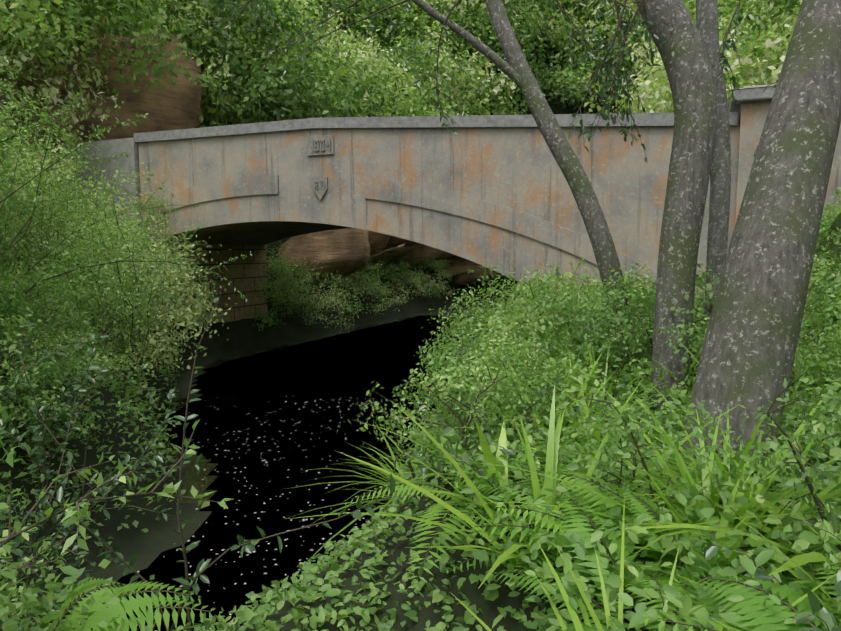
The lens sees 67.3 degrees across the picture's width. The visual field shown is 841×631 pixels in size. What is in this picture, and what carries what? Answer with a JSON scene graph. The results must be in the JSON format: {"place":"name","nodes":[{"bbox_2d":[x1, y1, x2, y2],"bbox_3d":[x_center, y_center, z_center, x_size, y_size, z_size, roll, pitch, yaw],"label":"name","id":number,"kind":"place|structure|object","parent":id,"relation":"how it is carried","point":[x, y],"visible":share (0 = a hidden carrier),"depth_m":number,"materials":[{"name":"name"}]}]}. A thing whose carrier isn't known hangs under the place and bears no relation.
{"place":"outdoors","nodes":[
{"label":"outdoors","id":0,"kind":"place"},
{"bbox_2d":[49,315,568,630],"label":"river water","id":1,"kind":"structure","parent":0,"point":[193,475],"depth_m":9.54,"materials":[{"name":"black liquid"}]},
{"bbox_2d":[137,398,462,630],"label":"water foam flecks","id":2,"kind":"object","parent":1,"relation":"on","point":[275,496],"visible":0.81,"depth_m":7.63,"materials":[{"name":"grey liquid"}]},
{"bbox_2d":[0,1,840,630],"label":"terrain","id":3,"kind":"structure","parent":0,"point":[236,339],"depth_m":7.40,"materials":[{"name":"soil"}]},
{"bbox_2d":[0,29,202,172],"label":"outcrop rock","id":4,"kind":"object","parent":3,"relation":"on","point":[168,107],"visible":0.27,"depth_m":18.61,"materials":[{"name":"stone"}]},
{"bbox_2d":[60,138,142,297],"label":"wing wall","id":5,"kind":"structure","parent":3,"relation":"on","point":[129,146],"depth_m":15.41,"materials":[{"name":"grey concrete"}]},
{"bbox_2d":[140,245,267,323],"bbox_3d":[-7.121,0.013,18.250,3.020,4.061,4.720,3,7,23],"label":"abutment","id":6,"kind":"object","parent":3,"relation":"on","point":[249,267],"visible":0.14,"depth_m":18.23,"materials":[{"name":"stone"}]},
{"bbox_2d":[0,83,459,384],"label":"pale shrubs","id":7,"kind":"object","parent":3,"relation":"on","point":[188,318],"visible":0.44,"depth_m":13.31,"materials":[{"name":"green plant"}]},
{"bbox_2d":[278,228,370,285],"bbox_3d":[-4.342,-2.059,24.016,5.117,1.950,3.447,-19,-1,27],"label":"bank rock","id":8,"kind":"object","parent":3,"relation":"on","point":[345,252],"visible":0.4,"depth_m":22.58,"materials":[{"name":"stone"}]},
{"bbox_2d":[358,230,414,271],"bbox_3d":[-3.570,-3.131,29.744,7.580,2.753,3.658,-20,-5,36],"label":"bank rock","id":9,"kind":"object","parent":3,"relation":"on","point":[376,240],"visible":0.1,"depth_m":28.44,"materials":[{"name":"stone"}]},
{"bbox_2d":[0,0,802,131],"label":"forest trees","id":10,"kind":"object","parent":3,"relation":"on","point":[356,77],"visible":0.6,"depth_m":22.85,"materials":[{"name":"green plant"}]},
{"bbox_2d":[380,236,453,266],"bbox_3d":[-0.152,-4.257,34.033,11.768,3.373,4.357,-19,1,22],"label":"bank rock","id":11,"kind":"object","parent":3,"relation":"on","point":[418,251],"visible":0.08,"depth_m":32.39,"materials":[{"name":"stone"}]},
{"bbox_2d":[0,0,840,630],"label":"foliage","id":12,"kind":"object","parent":3,"relation":"on","point":[510,344],"depth_m":4.56,"materials":[{"name":"green plant"}]},
{"bbox_2d":[0,357,840,630],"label":"ferns","id":13,"kind":"object","parent":3,"relation":"on","point":[773,617],"visible":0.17,"depth_m":2.40,"materials":[{"name":"green plant"}]},
{"bbox_2d":[0,297,840,630],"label":"broadleaf plants","id":14,"kind":"object","parent":3,"relation":"on","point":[710,551],"visible":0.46,"depth_m":3.58,"materials":[{"name":"green plant"}]},
{"bbox_2d":[138,126,739,299],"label":"bridge","id":15,"kind":"structure","parent":3,"relation":"on","point":[517,169],"depth_m":12.19,"materials":[{"name":"concrete"}]},
{"bbox_2d":[142,175,278,218],"bbox_3d":[-4.896,-2.669,14.459,3.986,0.893,0.045,3,7,23],"label":"band","id":16,"kind":"object","parent":15,"relation":"attached to","point":[238,187],"visible":0.77,"depth_m":14.24,"materials":[{"name":"concrete"}]},
{"bbox_2d":[307,136,333,155],"bbox_3d":[-2.080,-3.520,13.121,0.640,0.380,0.075,3,7,23],"label":"date plaque","id":17,"kind":"object","parent":15,"relation":"attached to","point":[320,146],"visible":1,"depth_m":13.09,"materials":[{"name":"grey concrete"}]},
{"bbox_2d":[313,177,327,200],"bbox_3d":[-2.097,-2.647,13.220,0.340,0.480,0.075,3,7,23],"label":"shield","id":18,"kind":"object","parent":15,"relation":"attached to","point":[320,186],"visible":1,"depth_m":13.20,"materials":[{"name":"grey concrete"}]},
{"bbox_2d":[134,112,737,142],"bbox_3d":[-0.814,-3.705,12.769,12.946,0.791,0.490,3,7,23],"label":"coping","id":19,"kind":"object","parent":15,"relation":"on","point":[566,120],"visible":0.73,"depth_m":12.28,"materials":[{"name":"grey concrete"}]},
{"bbox_2d":[364,178,704,300],"bbox_3d":[1.856,-1.274,11.651,6.500,2.757,0.045,3,7,23],"label":"band","id":20,"kind":"object","parent":15,"relation":"attached to","point":[559,237],"visible":0.77,"depth_m":11.77,"materials":[{"name":"concrete"}]},
{"bbox_2d":[430,255,504,284],"bbox_3d":[2.957,-3.068,34.964,9.796,2.758,3.786,-19,5,13],"label":"bank rock","id":21,"kind":"object","parent":3,"relation":"on","point":[461,266],"visible":0.23,"depth_m":33.45,"materials":[{"name":"stone"}]},
{"bbox_2d":[361,0,612,55],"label":"forest trunks","id":22,"kind":"object","parent":3,"relation":"on","point":[451,14],"depth_m":42.07,"materials":[{"name":"plant"}]},
{"bbox_2d":[200,0,777,166],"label":"overhanging leaves","id":23,"kind":"object","parent":3,"relation":"on","point":[647,38],"visible":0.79,"depth_m":5.40,"materials":[{"name":"green plant"}]},
{"bbox_2d":[411,0,645,374],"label":"thin tree","id":24,"kind":"object","parent":3,"relation":"on","point":[583,192],"depth_m":6.64,"materials":[{"name":"grey plant"}]},
{"bbox_2d":[285,311,840,630],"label":"grass clumps","id":25,"kind":"object","parent":3,"relation":"on","point":[722,530],"visible":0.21,"depth_m":2.88,"materials":[{"name":"green plant"}]},
{"bbox_2d":[635,0,716,436],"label":"tree trunk","id":26,"kind":"object","parent":3,"relation":"on","point":[687,66],"visible":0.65,"depth_m":4.97,"materials":[{"name":"grey plant"}]},
{"bbox_2d":[696,0,730,330],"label":"tree trunk","id":27,"kind":"object","parent":3,"relation":"on","point":[720,171],"visible":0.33,"depth_m":5.59,"materials":[{"name":"grey plant"}]},
{"bbox_2d":[668,0,840,510],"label":"tree trunk","id":28,"kind":"object","parent":3,"relation":"on","point":[747,356],"visible":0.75,"depth_m":3.36,"materials":[{"name":"grey plant"}]},
{"bbox_2d":[729,84,840,249],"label":"end pier","id":29,"kind":"structure","parent":3,"relation":"on","point":[752,107],"depth_m":9.84,"materials":[{"name":"concrete"}]},
{"bbox_2d":[814,212,840,299],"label":"wing wall","id":30,"kind":"structure","parent":3,"relation":"on","point":[832,245],"depth_m":8.01,"materials":[{"name":"grey concrete"}]}
]}

